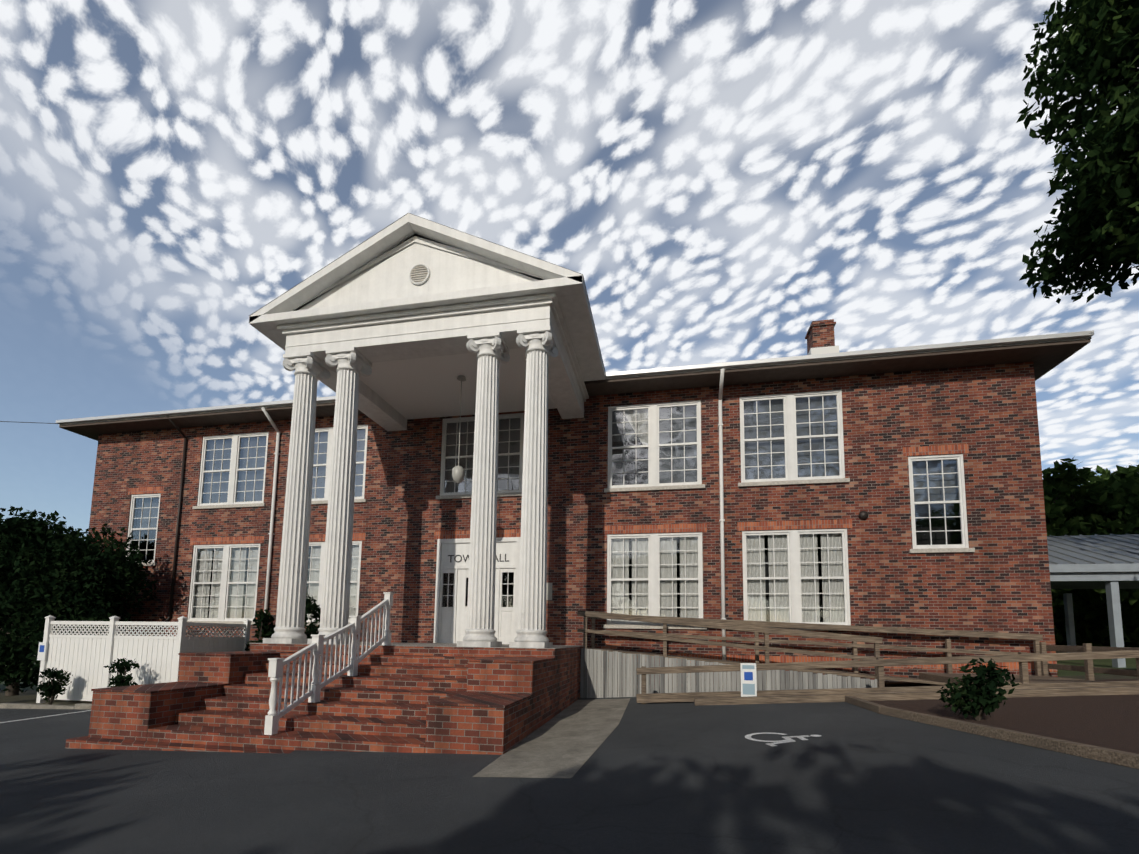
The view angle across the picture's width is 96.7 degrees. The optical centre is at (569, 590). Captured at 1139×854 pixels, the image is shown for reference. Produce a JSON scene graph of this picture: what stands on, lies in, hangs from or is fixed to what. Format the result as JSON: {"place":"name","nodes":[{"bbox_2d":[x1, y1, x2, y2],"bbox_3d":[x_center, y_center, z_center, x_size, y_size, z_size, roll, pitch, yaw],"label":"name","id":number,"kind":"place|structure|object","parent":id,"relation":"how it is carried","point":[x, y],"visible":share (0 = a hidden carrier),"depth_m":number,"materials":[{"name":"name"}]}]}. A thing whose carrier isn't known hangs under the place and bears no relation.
{"place":"outdoors","nodes":[
{"label":"outdoors","id":0,"kind":"place"},
{"bbox_2d":[359,348,556,419],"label":"portico ceiling","id":1,"kind":"structure","parent":0,"point":[420,388],"depth_m":13.81,"materials":[{"name":"white paint"}]},
{"bbox_2d":[452,375,465,482],"bbox_3d":[-2.871,-4.202,13.258,0.320,2.880,0.312,0,-6,11],"label":"pendant lantern","id":2,"kind":"object","parent":1,"relation":"hanging from","point":[458,473],"visible":1,"depth_m":13.08,"materials":[{"name":"white glass"}]},
{"bbox_2d":[193,409,844,621],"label":"window curtains","id":3,"kind":"object","parent":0,"point":[751,542],"depth_m":14.21,"materials":[{"name":"white fabric"}]},
{"bbox_2d":[132,440,961,621],"bbox_3d":[-2.633,-1.791,15.749,28.800,7.800,0.780,0,-6,11],"label":"building interior","id":4,"kind":"object","parent":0,"point":[636,452],"depth_m":15.39,"materials":[{"name":"black"}]},
{"bbox_2d":[0,651,1136,689],"bbox_3d":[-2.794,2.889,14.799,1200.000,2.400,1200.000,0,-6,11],"label":"ground","id":5,"kind":"structure","parent":0,"point":[1107,663],"depth_m":15.24,"materials":[{"name":"green plant"}]},
{"bbox_2d":[36,615,251,702],"bbox_3d":[-12.211,2.027,14.711,4.610,2.478,2.260,0,-6,11],"label":"white vinyl fence","id":6,"kind":"object","parent":5,"relation":"on","point":[84,659],"visible":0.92,"depth_m":13.75,"materials":[{"name":"white plastic"}]},
{"bbox_2d":[37,642,46,660],"bbox_3d":[-14.645,1.701,14.058,0.260,0.500,0.020,0,-6,11],"label":"accessible parking sign","id":7,"kind":"object","parent":6,"relation":"attached to","point":[42,650],"visible":0.96,"depth_m":14.05,"materials":[{"name":"white metal"}]},
{"bbox_2d":[0,675,1136,693],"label":"grass","id":8,"kind":"structure","parent":5,"relation":"on","point":[1098,677],"depth_m":12.01,"materials":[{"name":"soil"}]},
{"bbox_2d":[244,609,275,650],"bbox_3d":[-9.274,1.846,15.291,0.904,2.586,0.972,0,-6,11],"label":"porch shrub","id":9,"kind":"object","parent":8,"relation":"on","point":[266,619],"depth_m":15.21,"materials":[{"name":"green plant"}]},
{"bbox_2d":[304,593,320,638],"bbox_3d":[-7.728,1.587,15.046,1.114,3.008,1.234,0,-6,11],"label":"porch shrub","id":10,"kind":"object","parent":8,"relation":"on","point":[310,608],"depth_m":14.93,"materials":[{"name":"green plant"}]},
{"bbox_2d":[88,362,1057,689],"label":"brick walls","id":11,"kind":"structure","parent":5,"relation":"on","point":[998,580],"depth_m":13.97,"materials":[{"name":"red brick"}]},
{"bbox_2d":[153,416,186,635],"bbox_3d":[-13.708,-1.249,16.902,0.629,9.167,0.772,0,-6,11],"label":"downspout","id":12,"kind":"object","parent":11,"relation":"attached to","point":[178,520],"visible":0.69,"depth_m":17.23,"materials":[{"name":"grey"}]},
{"bbox_2d":[433,537,519,643],"bbox_3d":[-2.747,0.021,15.113,2.640,3.170,0.120,0,-6,11],"label":"front door","id":13,"kind":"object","parent":11,"relation":"attached to","point":[450,624],"visible":0.58,"depth_m":15.14,"materials":[{"name":"white wood"}]},
{"bbox_2d":[442,572,513,606],"bbox_3d":[-2.743,-0.007,15.136,2.240,1.030,0.002,0,-6,11],"label":"door glass","id":14,"kind":"object","parent":13,"relation":"in","point":[467,588],"visible":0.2,"depth_m":15.23,"materials":[{"name":"glass"}]},
{"bbox_2d":[448,554,508,561],"bbox_3d":[-2.736,-0.954,15.191,1.939,0.231,0.024,0,-6,11],"label":"sign lettering","id":15,"kind":"object","parent":13,"relation":"attached to","point":[468,557],"depth_m":15.26},
{"bbox_2d":[261,368,725,672],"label":"downspouts","id":16,"kind":"object","parent":11,"relation":"attached to","point":[721,520],"visible":0.79,"depth_m":14.03,"materials":[{"name":"paint"}]},
{"bbox_2d":[126,390,968,624],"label":"window frames","id":17,"kind":"structure","parent":11,"relation":"attached to","point":[793,548],"depth_m":14.25,"materials":[{"name":"white wood"}]},
{"bbox_2d":[193,533,844,621],"bbox_3d":[-2.735,-0.284,15.183,20.190,2.350,0.001,0,-6,11],"label":"window glass","id":18,"kind":"object","parent":17,"relation":"in","point":[611,577],"visible":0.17,"depth_m":14.08,"materials":[{"name":"glass"}]},
{"bbox_2d":[131,396,961,559],"bbox_3d":[-2.696,-3.170,15.458,25.790,4.170,0.001,0,-6,11],"label":"window glass","id":19,"kind":"object","parent":17,"relation":"in","point":[637,468],"visible":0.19,"depth_m":14.54,"materials":[{"name":"clear glass"}]},
{"bbox_2d":[136,395,958,527],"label":"window panes","id":20,"kind":"structure","parent":11,"relation":"attached to","point":[751,471],"depth_m":14.60,"materials":[{"name":"grey glass"}]},
{"bbox_2d":[546,583,551,599],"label":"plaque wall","id":21,"kind":"structure","parent":11,"relation":"attached to","point":[548,591],"depth_m":14.63,"materials":[{"name":"grey metal"}]},
{"bbox_2d":[139,478,974,630],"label":"window sills","id":22,"kind":"structure","parent":11,"relation":"attached to","point":[801,482],"depth_m":14.11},
{"bbox_2d":[59,339,1090,440],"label":"roof soffit","id":23,"kind":"structure","parent":11,"relation":"attached to","point":[1044,358],"depth_m":13.67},
{"bbox_2d":[56,330,1093,424],"bbox_3d":[-1.553,-5.303,21.430,30.890,0.140,13.580,0,-6,11],"label":"roof edge","id":24,"kind":"object","parent":23,"relation":"attached to","point":[1069,336],"visible":0.69,"depth_m":13.31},
{"bbox_2d":[128,444,1057,670],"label":"brick soldier courses","id":25,"kind":"object","parent":11,"relation":"attached to","point":[836,523],"visible":0.52,"depth_m":13.68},
{"bbox_2d":[858,511,867,519],"bbox_3d":[7.668,-1.954,13.193,0.240,0.240,0.110,0,-6,11],"label":"wall light","id":26,"kind":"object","parent":11,"relation":"attached to","point":[862,515],"depth_m":13.16,"materials":[{"name":"brown metal"}]},
{"bbox_3d":[-1.521,-6.649,21.628,30.840,2.580,13.440,0,-6,11],"label":"roof","id":27,"kind":"object","parent":11,"relation":"on","visible":0},
{"bbox_2d":[0,421,58,423],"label":"utility wires","id":28,"kind":"object","parent":27,"relation":"attached to","point":[29,422],"visible":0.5,"depth_m":17.59,"materials":[{"name":"black"}]},
{"bbox_2d":[805,319,835,354],"bbox_3d":[8.823,-7.699,17.733,0.800,3.250,0.800,0,-6,11],"label":"chimney","id":29,"kind":"object","parent":27,"relation":"on","point":[820,333],"visible":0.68,"depth_m":17.51,"materials":[{"name":"red brick"}]},
{"bbox_2d":[808,346,838,354],"bbox_3d":[8.829,-8.107,17.772,0.900,0.370,0.900,0,-6,11],"label":"chimney flashing","id":30,"kind":"object","parent":29,"relation":"attached to","point":[824,350],"visible":0.21,"depth_m":17.34,"materials":[{"name":"white metal"}]},
{"bbox_2d":[1043,473,1108,489],"bbox_3d":[36.299,-1.940,36.180,9.806,12.552,10.888,0,-6,11],"label":"tree","id":31,"kind":"object","parent":5,"relation":"on","point":[1104,478],"depth_m":34.53,"materials":[{"name":"green plant"}]},
{"bbox_2d":[1052,502,1107,643],"bbox_3d":[24.639,-1.489,27.468,10.017,9.711,9.475,0,-6,11],"label":"tree","id":32,"kind":"object","parent":5,"relation":"on","point":[1088,612],"depth_m":24.95,"materials":[{"name":"green plant"}]},
{"bbox_2d":[1042,456,1138,615],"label":"tree","id":33,"kind":"object","parent":5,"relation":"on","point":[1118,514],"depth_m":20.82,"materials":[{"name":"green plant"}]},
{"bbox_2d":[1047,534,1138,667],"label":"covered walkway","id":34,"kind":"structure","parent":5,"relation":"on","point":[1109,563],"depth_m":14.40,"materials":[{"name":"paint"}]},
{"bbox_2d":[1054,591,1138,647],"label":"hedge foliage","id":35,"kind":"object","parent":5,"relation":"on","point":[1094,633],"visible":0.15,"depth_m":27.23,"materials":[{"name":"green plant"}]},
{"bbox_2d":[1079,465,1113,480],"bbox_3d":[40.623,-2.437,38.941,10.289,14.203,10.630,0,-6,11],"label":"tree","id":36,"kind":"object","parent":5,"relation":"on","point":[1100,470],"depth_m":38.11,"materials":[{"name":"green plant"}]},
{"bbox_2d":[1078,463,1138,614],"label":"tree","id":37,"kind":"object","parent":5,"relation":"on","point":[1130,604],"visible":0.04,"depth_m":22.32,"materials":[{"name":"green plant"}]},
{"bbox_2d":[0,690,1138,853],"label":"parking lot asphalt","id":38,"kind":"structure","parent":0,"point":[672,778],"depth_m":4.75,"materials":[{"name":"grey asphalt"}]},
{"bbox_2d":[0,710,90,722],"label":"parking line","id":39,"kind":"object","parent":38,"relation":"on","point":[44,716],"depth_m":11.26,"materials":[{"name":"paint"}]},
{"bbox_2d":[0,693,91,705],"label":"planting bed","id":40,"kind":"object","parent":38,"relation":"on","point":[27,698],"visible":0.25,"depth_m":14.48,"materials":[{"name":"soil"}]},
{"bbox_2d":[36,667,72,704],"bbox_3d":[-13.606,2.536,13.328,0.694,1.025,0.637,0,-6,11],"label":"shrub","id":41,"kind":"object","parent":40,"relation":"on","point":[46,688],"depth_m":13.26,"materials":[{"name":"green plant"}]},
{"bbox_2d":[0,506,156,695],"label":"tree","id":42,"kind":"object","parent":40,"relation":"on","point":[41,575],"depth_m":15.58,"materials":[{"name":"green plant"}]},
{"bbox_2d":[104,658,139,686],"bbox_3d":[-11.314,2.346,12.895,0.791,1.256,0.850,0,-6,11],"label":"shrub","id":43,"kind":"object","parent":40,"relation":"on","point":[122,665],"depth_m":12.74,"materials":[{"name":"green plant"}]},
{"bbox_2d":[0,703,91,709],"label":"kerb","id":44,"kind":"structure","parent":38,"relation":"on","point":[35,706],"depth_m":12.69,"materials":[{"name":"concrete"}]},
{"bbox_2d":[65,644,589,754],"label":"brick portico stairs","id":45,"kind":"structure","parent":38,"relation":"on","point":[552,687],"depth_m":8.21,"materials":[{"name":"red brick"}]},
{"bbox_2d":[70,653,487,753],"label":"stair treads","id":46,"kind":"object","parent":45,"relation":"attached to","point":[343,736],"visible":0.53,"depth_m":7.93,"materials":[{"name":"red brick"}]},
{"bbox_2d":[91,651,554,707],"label":"brick wall caps","id":47,"kind":"object","parent":45,"relation":"on","point":[480,699],"visible":0.98,"depth_m":8.17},
{"bbox_2d":[264,592,393,734],"bbox_3d":[-4.125,1.097,9.114,0.160,2.389,3.200,0,-6,11],"label":"stair handrail","id":48,"kind":"object","parent":45,"relation":"on","point":[315,648],"visible":0.98,"depth_m":8.55,"materials":[{"name":"white plastic"}]},
{"bbox_2d":[263,326,557,647],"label":"portico columns","id":49,"kind":"structure","parent":45,"relation":"on","point":[490,349],"depth_m":10.99,"materials":[{"name":"white paint"}]},
{"bbox_2d":[249,242,604,430],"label":"pediment","id":50,"kind":"structure","parent":49,"relation":"on","point":[385,309],"depth_m":11.38,"materials":[{"name":"white paint"}]},
{"bbox_2d":[409,263,429,284],"bbox_3d":[-3.359,-7.065,11.326,0.500,0.500,0.030,0,-6,11],"label":"round gable vent","id":51,"kind":"object","parent":50,"relation":"attached to","point":[425,279],"visible":0.71,"depth_m":11.32,"materials":[{"name":"white paint"}]},
{"bbox_2d":[249,213,605,372],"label":"portico roof","id":52,"kind":"structure","parent":50,"relation":"on","point":[407,229],"depth_m":11.29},
{"bbox_2d":[411,266,427,281],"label":"vent louvers","id":53,"kind":"object","parent":52,"relation":"attached to","point":[419,274],"visible":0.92,"depth_m":11.31,"materials":[{"name":"paint"}]},
{"bbox_2d":[249,642,582,648],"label":"portico floor","id":54,"kind":"structure","parent":45,"relation":"on","point":[455,645],"depth_m":11.18,"materials":[{"name":"grey concrete"}]},
{"bbox_2d":[473,698,630,777],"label":"concrete walkway","id":55,"kind":"structure","parent":38,"relation":"on","point":[568,741],"depth_m":7.20,"materials":[{"name":"grey concrete"}]},
{"bbox_2d":[745,733,820,745],"bbox_3d":[2.845,2.002,6.923,1.005,0.063,0.771,3,-6,-26],"label":"handicap parking symbol","id":56,"kind":"object","parent":38,"relation":"on","point":[787,738],"visible":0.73,"depth_m":6.82,"materials":[{"name":"white paint"}]},
{"bbox_2d":[577,610,1138,768],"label":"wooden ramp railing","id":57,"kind":"object","parent":38,"relation":"on","point":[1041,683],"visible":0.81,"depth_m":10.44,"materials":[{"name":"brown wood"}]},
{"bbox_2d":[580,648,876,697],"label":"access ramp skirt boards","id":58,"kind":"object","parent":57,"relation":"attached to","point":[599,680],"visible":0.62,"depth_m":12.14,"materials":[{"name":"white wood"}]},
{"bbox_2d":[740,663,756,696],"bbox_3d":[3.696,1.913,10.459,0.310,0.800,0.056,0,-6,11],"label":"accessible parking sign","id":59,"kind":"object","parent":57,"relation":"attached to","point":[748,681],"visible":0.81,"depth_m":10.44,"materials":[{"name":"white metal"}]},
{"bbox_2d":[827,679,1138,753],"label":"mulch bed","id":60,"kind":"object","parent":38,"relation":"on","point":[1109,721],"depth_m":7.45,"materials":[{"name":"brown soil"}]},
{"bbox_2d":[936,658,1019,720],"bbox_3d":[5.944,1.456,7.400,1.013,0.935,0.862,0,-6,11],"label":"shrub","id":61,"kind":"object","parent":60,"relation":"on","point":[989,699],"depth_m":7.26,"materials":[{"name":"green plant"}]},
{"bbox_2d":[0,0,1138,539],"label":"sky","id":62,"kind":"structure","parent":0,"point":[722,180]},
{"bbox_2d":[1016,0,1138,303],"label":"tree","id":63,"kind":"object","parent":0,"point":[1096,43],"depth_m":11.16,"materials":[{"name":"green plant"}]}
]}

